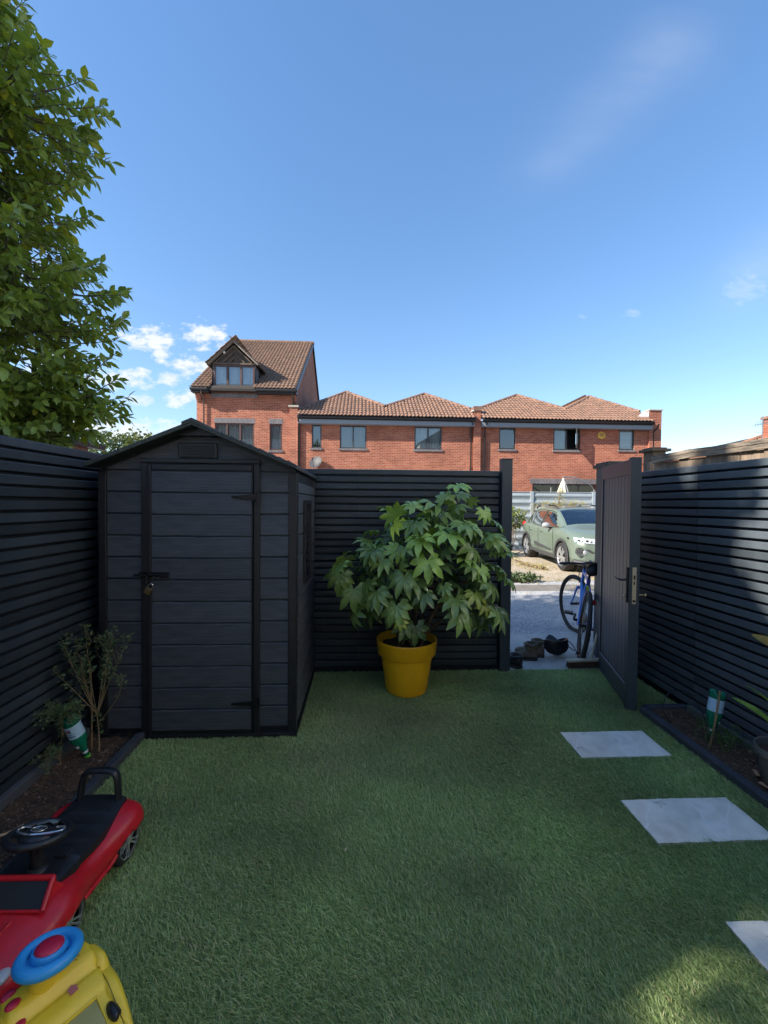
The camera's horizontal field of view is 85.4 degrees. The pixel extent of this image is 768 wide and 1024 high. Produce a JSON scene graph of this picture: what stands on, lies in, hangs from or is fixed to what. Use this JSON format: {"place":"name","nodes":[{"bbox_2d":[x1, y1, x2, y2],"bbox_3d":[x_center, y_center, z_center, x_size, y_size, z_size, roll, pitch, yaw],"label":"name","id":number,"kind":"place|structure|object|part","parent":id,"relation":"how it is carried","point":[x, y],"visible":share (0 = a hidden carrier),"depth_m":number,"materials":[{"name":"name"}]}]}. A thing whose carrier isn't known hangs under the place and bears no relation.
{"place":"outdoors","nodes":[
{"label":"outdoors","id":0,"kind":"place"},
{"bbox_2d":[189,335,319,460],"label":"tall house","id":1,"kind":"structure","parent":0,"point":[249,391],"depth_m":18.18,"materials":[{"name":"red brick"}]},
{"bbox_2d":[214,418,254,445],"bbox_3d":[-6.528,-3.201,18.420,1.880,1.950,0.665,0,1,-3],"label":"window","id":2,"kind":"structure","parent":1,"relation":"in","point":[237,428],"depth_m":18.25,"materials":[{"name":"brown"}]},
{"bbox_2d":[213,363,259,392],"bbox_3d":[-6.501,-5.789,18.294,1.960,1.770,0.594,0,1,-3],"label":"window","id":3,"kind":"structure","parent":1,"relation":"in","point":[237,374],"depth_m":18.11,"materials":[{"name":"brown"}]},
{"bbox_2d":[268,419,282,451],"bbox_3d":[-4.749,-3.287,18.508,0.740,1.750,0.665,0,1,-3],"label":"window","id":4,"kind":"structure","parent":1,"relation":"in","point":[275,424],"depth_m":18.37,"materials":[{"name":"brown"}]},
{"bbox_2d":[288,390,476,470],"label":"terraced house","id":5,"kind":"structure","parent":0,"point":[351,430],"depth_m":18.47,"materials":[{"name":"red brick"}]},
{"bbox_2d":[309,456,321,467],"bbox_3d":[-2.980,-2.171,18.076,0.445,0.530,0.490,0,1,-27],"label":"satellite dish","id":6,"kind":"object","parent":5,"relation":"attached to","point":[314,462],"visible":1,"depth_m":18.13,"materials":[{"name":"grey"}]},
{"bbox_2d":[310,425,321,449],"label":"window","id":7,"kind":"structure","parent":5,"relation":"in","point":[316,429],"depth_m":18.47,"materials":[{"name":"grey"}]},
{"bbox_2d":[339,425,366,450],"bbox_3d":[-1.378,-3.321,18.678,1.370,1.610,0.665,0,1,-3],"label":"window","id":8,"kind":"structure","parent":5,"relation":"in","point":[353,438],"depth_m":18.55,"materials":[{"name":"grey"}]},
{"bbox_2d":[413,427,442,451],"bbox_3d":[1.958,-3.301,18.847,1.430,1.620,0.665,0,1,-3],"label":"window","id":9,"kind":"structure","parent":5,"relation":"in","point":[426,439],"depth_m":18.72,"materials":[{"name":"grey"}]},
{"bbox_2d":[0,0,767,453],"label":"sky","id":10,"kind":"structure","parent":0,"point":[470,203],"materials":[{"name":"blue"}]},
{"bbox_2d":[21,668,767,1023],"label":"lawn base","id":11,"kind":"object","parent":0,"point":[478,938],"visible":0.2,"depth_m":1.68,"materials":[{"name":"green plant"}]},
{"bbox_2d":[0,926,132,1023],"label":"toy console","id":12,"kind":"object","parent":11,"relation":"on","point":[65,975],"visible":1,"depth_m":1.06,"materials":[{"name":"yellow plastic"}]},
{"bbox_2d":[0,766,143,997],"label":"toy car","id":13,"kind":"object","parent":11,"relation":"on","point":[64,861],"visible":0.95,"depth_m":1.50,"materials":[{"name":"red plastic"}]},
{"bbox_2d":[83,418,316,739],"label":"garden shed","id":14,"kind":"structure","parent":11,"relation":"on","point":[207,531],"depth_m":2.70,"materials":[{"name":"black plastic"}]},
{"bbox_2d":[143,583,152,594],"bbox_3d":[-1.500,0.491,2.650,0.060,0.077,0.018,0,1,-3],"label":"padlock","id":15,"kind":"object","parent":14,"relation":"hanging from","point":[147,590],"visible":1,"depth_m":2.64,"materials":[{"name":"gold metal"}]},
{"bbox_2d":[147,464,259,735],"bbox_3d":[-1.166,0.576,2.706,0.713,1.760,0.054,0,1,-3],"label":"door","id":16,"kind":"structure","parent":14,"relation":"in","point":[201,517],"depth_m":2.70,"materials":[{"name":"black"}]},
{"bbox_2d":[303,500,311,582],"bbox_3d":[-0.584,0.211,3.185,0.020,0.600,0.350,0,1,-3],"label":"window","id":17,"kind":"structure","parent":14,"relation":"in","point":[307,504],"depth_m":3.18,"materials":[{"name":"black"}]},
{"bbox_2d":[377,629,436,697],"bbox_3d":[0.187,1.261,3.460,0.502,0.436,0.502,0,1,-3],"label":"plant pot","id":18,"kind":"object","parent":11,"relation":"on","point":[406,669],"visible":0.87,"depth_m":3.29,"materials":[{"name":"yellow plastic"}]},
{"bbox_2d":[324,483,518,646],"bbox_3d":[0.315,0.454,3.349,1.573,1.384,0.931,0,1,-3],"label":"potted shrub","id":19,"kind":"object","parent":18,"relation":"in","point":[379,604],"visible":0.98,"depth_m":3.14,"materials":[{"name":"green plant"}]},
{"bbox_2d":[497,458,512,671],"bbox_3d":[1.125,0.520,3.886,0.104,2.025,0.103,0,1,-3],"label":"fence post","id":20,"kind":"object","parent":11,"relation":"on","point":[505,522],"visible":0.77,"depth_m":3.84,"materials":[{"name":"grey wood"}]},
{"bbox_2d":[560,731,671,758],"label":"stone slab","id":21,"kind":"structure","parent":11,"relation":"on","point":[614,744],"depth_m":2.67,"materials":[{"name":"stone"}]},
{"bbox_2d":[621,797,767,844],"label":"stone slab","id":22,"kind":"structure","parent":11,"relation":"on","point":[678,820],"depth_m":2.03,"materials":[{"name":"stone"}]},
{"bbox_2d":[639,707,767,807],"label":"edging board","id":23,"kind":"object","parent":11,"relation":"on","point":[746,786],"visible":0.76,"depth_m":2.48,"materials":[{"name":"black wood"}]},
{"bbox_2d":[726,920,767,971],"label":"stone slab","id":24,"kind":"structure","parent":11,"relation":"on","point":[753,937],"depth_m":1.49,"materials":[{"name":"stone"}]},
{"bbox_2d":[510,541,593,633],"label":"road","id":25,"kind":"structure","parent":0,"point":[533,612],"depth_m":6.17,"materials":[{"name":"grey asphalt"}]},
{"bbox_2d":[511,585,593,590],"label":"kerb","id":26,"kind":"structure","parent":25,"relation":"on","point":[542,587],"depth_m":7.84,"materials":[{"name":"concrete"}]},
{"bbox_2d":[512,491,595,547],"bbox_3d":[6.378,0.294,14.850,11.250,2.030,0.120,0,1,-3],"label":"panel fence","id":27,"kind":"object","parent":25,"relation":"on","point":[524,501],"visible":0.13,"depth_m":14.77,"materials":[{"name":"grey metal"}]},
{"bbox_2d":[550,476,595,492],"bbox_3d":[7.638,-0.053,16.409,2.140,2.684,0.625,0,1,-3],"label":"garden parasol","id":28,"kind":"object","parent":25,"relation":"on","point":[564,485],"visible":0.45,"depth_m":16.34,"materials":[{"name":"beige fabric"}]},
{"bbox_2d":[593,461,622,655],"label":"capped pier","id":29,"kind":"structure","parent":25,"relation":"on","point":[597,466],"depth_m":4.29,"materials":[{"name":"black wood"}]},
{"bbox_2d":[511,549,593,582],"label":"driveway","id":30,"kind":"structure","parent":0,"point":[541,558],"depth_m":10.19,"materials":[{"name":"beige gravel"}]},
{"bbox_2d":[511,507,526,550],"bbox_3d":[3.324,0.578,13.399,2.006,1.530,3.319,1,1,30],"label":"garden bush","id":31,"kind":"object","parent":30,"relation":"on","point":[517,524],"visible":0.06,"depth_m":13.99,"materials":[{"name":"green plant"}]},
{"bbox_2d":[511,571,543,582],"bbox_3d":[2.697,1.313,8.440,1.097,0.238,0.488,1,1,8],"label":"weed clump","id":32,"kind":"object","parent":30,"relation":"on","point":[515,576],"visible":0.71,"depth_m":8.36,"materials":[{"name":"green plant"}]},
{"bbox_2d":[511,557,550,569],"bbox_3d":[3.413,1.285,10.878,1.184,0.197,2.275,0,1,-12],"label":"weed clump","id":33,"kind":"object","parent":30,"relation":"on","point":[539,567],"visible":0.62,"depth_m":10.29,"materials":[{"name":"yellow plant"}]},
{"bbox_2d":[511,557,593,660],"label":"leaf litter","id":34,"kind":"object","parent":30,"relation":"on","point":[547,577],"visible":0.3,"depth_m":9.37,"materials":[{"name":"brown plant"}]},
{"bbox_2d":[528,486,584,512],"bbox_3d":[5.908,0.192,14.224,2.202,2.274,0.617,0,1,-3],"label":"flowering weed","id":35,"kind":"object","parent":30,"relation":"on","point":[559,502],"visible":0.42,"depth_m":14.22,"materials":[{"name":"green plant"}]},
{"bbox_2d":[521,504,595,571],"bbox_3d":[5.138,0.606,11.045,2.207,1.603,4.175,1,1,1],"label":"parked car","id":36,"kind":"object","parent":30,"relation":"on","point":[563,533],"visible":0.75,"depth_m":10.40,"materials":[{"name":"green paint"}]},
{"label":"side window","id":37,"kind":"part","parent":36,"relation":"part of","materials":[{"name":"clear glass"}]},
{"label":"side window","id":38,"kind":"part","parent":36,"relation":"part of","materials":[{"name":"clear glass"}]},
{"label":"side window","id":39,"kind":"part","parent":36,"relation":"part of","materials":[{"name":"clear glass"}]},
{"bbox_2d":[510,633,595,657],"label":"pavement","id":40,"kind":"structure","parent":0,"point":[517,640],"depth_m":4.77,"materials":[{"name":"concrete"}]},
{"bbox_2d":[515,638,544,657],"bbox_3d":[1.512,1.390,4.316,0.311,0.187,0.118,1,1,35],"label":"boot","id":41,"kind":"object","parent":40,"relation":"on","point":[540,647],"visible":0.58,"depth_m":4.23,"materials":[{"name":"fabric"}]},
{"bbox_2d":[544,635,579,655],"bbox_3d":[1.801,1.382,4.290,0.342,0.178,0.218,0,1,-15],"label":"bike helmet","id":42,"kind":"object","parent":40,"relation":"on","point":[553,645],"visible":0.98,"depth_m":4.21,"materials":[{"name":"black plastic"}]},
{"bbox_2d":[558,560,597,657],"bbox_3d":[2.221,1.006,4.664,0.579,1.006,1.694,8,4,21],"label":"bicycle","id":43,"kind":"object","parent":40,"relation":"on","point":[584,622],"visible":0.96,"depth_m":4.45,"materials":[{"name":"blue metal"}]},
{"bbox_2d":[638,447,670,471],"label":"brick pillar","id":44,"kind":"structure","parent":40,"relation":"on","point":[648,465],"depth_m":4.49,"materials":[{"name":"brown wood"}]},
{"bbox_2d":[470,394,662,534],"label":"terraced house","id":45,"kind":"structure","parent":0,"point":[546,446],"depth_m":18.89,"materials":[{"name":"red brick"}]},
{"bbox_2d":[498,428,516,450],"bbox_3d":[5.538,-3.333,19.028,0.940,1.600,0.665,0,1,-3],"label":"window","id":46,"kind":"structure","parent":45,"relation":"in","point":[506,437],"depth_m":18.90,"materials":[{"name":"black"}]},
{"bbox_2d":[530,479,595,506],"bbox_3d":[8.341,-0.172,19.254,3.530,2.820,0.626,0,1,-3],"label":"window","id":47,"kind":"structure","parent":45,"relation":"in","point":[540,485],"depth_m":19.00,"materials":[{"name":"black glass"}]},
{"bbox_2d":[552,428,581,451],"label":"window","id":48,"kind":"structure","parent":45,"relation":"in","point":[565,440],"depth_m":19.03,"materials":[{"name":"black"}]},
{"bbox_2d":[618,430,635,451],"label":"window","id":49,"kind":"structure","parent":45,"relation":"in","point":[624,435],"depth_m":19.18,"materials":[{"name":"black"}]},
{"label":"ground","id":50,"kind":"structure","parent":0,"visible":0},
{"bbox_2d":[0,727,89,811],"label":"gravel board","id":51,"kind":"object","parent":50,"relation":"on","point":[20,787],"visible":0.47,"depth_m":2.24,"materials":[{"name":"grey"}]},
{"bbox_2d":[0,435,103,795],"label":"slat fence","id":52,"kind":"object","parent":50,"relation":"on","point":[49,581],"visible":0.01,"depth_m":2.36,"materials":[{"name":"black wood"}]},
{"bbox_2d":[0,733,129,870],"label":"bark mulch","id":53,"kind":"object","parent":50,"relation":"on","point":[79,771],"visible":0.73,"depth_m":2.21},
{"bbox_2d":[0,824,23,836],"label":"wood splinter","id":54,"kind":"object","parent":53,"relation":"on","point":[2,834],"visible":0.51,"depth_m":1.87,"materials":[{"name":"beige wood"}]},
{"bbox_2d":[26,698,84,774],"bbox_3d":[-1.839,1.271,2.345,0.273,0.433,0.218,0,1,-18],"label":"feathery plant","id":55,"kind":"object","parent":53,"relation":"on","point":[59,712],"visible":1,"depth_m":2.35,"materials":[{"name":"green plant"}]},
{"bbox_2d":[62,713,90,757],"bbox_3d":[-1.807,1.337,2.462,0.087,0.314,0.087,-9,16,11],"label":"drink bottle","id":56,"kind":"object","parent":53,"relation":"on","point":[76,733],"visible":0.73,"depth_m":2.43,"materials":[{"name":"teal"}]},
{"bbox_2d":[89,661,92,749],"bbox_3d":[-1.798,1.208,2.551,0.020,0.590,0.013,0,1,-33],"label":"bamboo cane","id":57,"kind":"object","parent":53,"relation":"on","point":[91,710],"visible":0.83,"depth_m":2.55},
{"bbox_2d":[52,623,134,751],"bbox_3d":[-1.733,1.079,2.507,0.395,0.811,0.262,0,1,-3],"label":"garden shrub","id":58,"kind":"object","parent":53,"relation":"on","point":[108,649],"visible":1,"depth_m":2.52,"materials":[{"name":"green plant"}]},
{"bbox_2d":[0,0,137,448],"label":"leafy tree","id":59,"kind":"object","parent":50,"relation":"on","point":[32,408],"visible":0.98,"depth_m":3.17,"materials":[{"name":"green plant"}]},
{"bbox_2d":[0,732,143,872],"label":"edging board","id":60,"kind":"object","parent":50,"relation":"on","point":[96,781],"visible":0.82,"depth_m":2.40,"materials":[{"name":"black wood"}]},
{"bbox_2d":[42,439,105,450],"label":"brick outbuilding","id":61,"kind":"structure","parent":50,"relation":"on","point":[82,447],"depth_m":7.36,"materials":[{"name":"brown brick"}]},
{"bbox_2d":[88,426,151,453],"bbox_3d":[-11.600,-1.554,20.504,6.573,5.207,2.853,0,1,-9],"label":"distant tree","id":62,"kind":"object","parent":50,"relation":"on","point":[124,439],"visible":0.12,"depth_m":19.81,"materials":[{"name":"green plant"}]},
{"bbox_2d":[304,469,499,672],"bbox_3d":[-0.457,0.567,3.858,3.067,1.924,0.091,0,1,-3],"label":"slat fence","id":63,"kind":"object","parent":50,"relation":"on","point":[347,502],"visible":0.41,"depth_m":3.84,"materials":[{"name":"black wood"}]},
{"bbox_2d":[510,657,598,670],"bbox_3d":[1.654,1.514,4.071,0.980,0.058,0.340,0,1,-3],"label":"threshold","id":64,"kind":"object","parent":50,"relation":"on","point":[559,663],"visible":0.14,"depth_m":4.05,"materials":[{"name":"concrete"}]},
{"bbox_2d":[510,649,522,668],"bbox_3d":[1.202,1.401,4.031,0.118,0.159,0.311,0,2,-41],"label":"boot","id":65,"kind":"object","parent":64,"relation":"on","point":[516,660],"visible":0.64,"depth_m":3.93,"materials":[{"name":"black rubber"}]},
{"bbox_2d":[510,641,538,660],"bbox_3d":[1.391,1.391,4.186,0.311,0.187,0.118,1,1,9],"label":"boot","id":66,"kind":"object","parent":64,"relation":"on","point":[529,653],"visible":0.85,"depth_m":4.14,"materials":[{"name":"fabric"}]},
{"bbox_2d":[565,634,598,668],"bbox_3d":[2.008,0.912,4.006,0.554,1.152,0.176,0,1,-24],"label":"broom","id":67,"kind":"object","parent":64,"relation":"on","point":[585,662],"visible":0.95,"depth_m":3.95,"materials":[{"name":"brown wood"}]},
{"bbox_2d":[596,468,601,657],"bbox_3d":[2.140,0.558,4.016,0.110,1.960,0.100,0,1,-3],"label":"gate post","id":68,"kind":"object","parent":64,"relation":"on","point":[599,555],"visible":0.11,"depth_m":4.03,"materials":[{"name":"grey wood"}]},
{"bbox_2d":[598,457,646,710],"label":"garden gate","id":69,"kind":"structure","parent":68,"relation":"attached to","point":[619,572],"depth_m":3.36,"materials":[{"name":"grey wood"}]},
{"bbox_2d":[642,704,685,710],"bbox_3d":[2.127,1.493,3.150,0.330,0.065,0.045,0,1,-3],"label":"edging board","id":70,"kind":"object","parent":50,"relation":"on","point":[651,707],"visible":0.45,"depth_m":3.13,"materials":[{"name":"black wood"}]},
{"bbox_2d":[637,458,767,742],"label":"slat fence","id":71,"kind":"object","parent":50,"relation":"on","point":[703,604],"visible":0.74,"depth_m":3.01,"materials":[{"name":"black wood"}]},
{"bbox_2d":[651,438,767,469],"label":"wooden fence","id":72,"kind":"object","parent":50,"relation":"on","point":[741,451],"visible":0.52,"depth_m":3.53,"materials":[{"name":"brown wood"}]},
{"bbox_2d":[652,708,767,793],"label":"bark mulch","id":73,"kind":"object","parent":50,"relation":"on","point":[729,761],"visible":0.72,"depth_m":2.68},
{"bbox_2d":[663,690,707,726],"bbox_3d":[2.110,1.389,2.926,0.273,0.247,0.085,1,1,19],"label":"drip hose","id":74,"kind":"object","parent":73,"relation":"on","point":[689,694],"visible":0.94,"depth_m":2.93,"materials":[{"name":"black plastic"}]},
{"bbox_2d":[708,691,720,747],"bbox_3d":[2.095,1.333,2.640,0.065,0.407,0.020,1,1,14],"label":"bamboo cane","id":75,"kind":"object","parent":73,"relation":"on","point":[716,715],"visible":0.94,"depth_m":2.63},
{"bbox_2d":[706,688,725,738],"bbox_3d":[2.145,1.315,2.704,0.087,0.314,0.087,10,-1,18],"label":"drink bottle","id":76,"kind":"object","parent":73,"relation":"on","point":[711,704],"visible":0.81,"depth_m":2.68,"materials":[{"name":"teal glass"}]},
{"bbox_2d":[692,718,755,754],"bbox_3d":[2.157,1.427,2.663,0.266,0.179,0.374,0,1,-3],"label":"weed clump","id":77,"kind":"object","parent":73,"relation":"on","point":[731,737],"visible":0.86,"depth_m":2.62,"materials":[{"name":"green plant"}]},
{"bbox_2d":[752,769,767,787],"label":"wood offcut","id":78,"kind":"object","parent":73,"relation":"on","point":[757,774],"visible":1,"depth_m":2.33,"materials":[{"name":"brown"}]},
{"bbox_2d":[753,736,767,788],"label":"plant pot","id":79,"kind":"object","parent":73,"relation":"on","point":[760,743],"visible":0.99,"depth_m":2.28,"materials":[{"name":"black plastic"}]},
{"bbox_2d":[732,634,767,721],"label":"potted plant","id":80,"kind":"object","parent":79,"relation":"on","point":[763,639],"visible":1,"depth_m":2.22,"materials":[{"name":"green plant"}]},
{"bbox_2d":[672,434,761,461],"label":"tiled house","id":81,"kind":"structure","parent":50,"relation":"on","point":[753,438],"depth_m":16.64,"materials":[{"name":"red brick"}]},
{"bbox_2d":[753,416,767,449],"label":"television aerial","id":82,"kind":"object","parent":81,"relation":"attached to","point":[762,421],"visible":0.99,"depth_m":14.63,"materials":[{"name":"silver metal"}]},
{"bbox_2d":[760,416,767,437],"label":"brick chimney","id":83,"kind":"object","parent":81,"relation":"on","point":[765,429],"visible":0.5,"depth_m":15.89,"materials":[{"name":"brick"}]},
{"bbox_2d":[686,705,756,753],"bbox_3d":[2.351,1.514,1.790,0.036,0.082,2.675,0,1,-3],"label":"gravel board","id":84,"kind":"object","parent":50,"relation":"on","point":[697,713],"visible":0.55,"depth_m":2.83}
]}

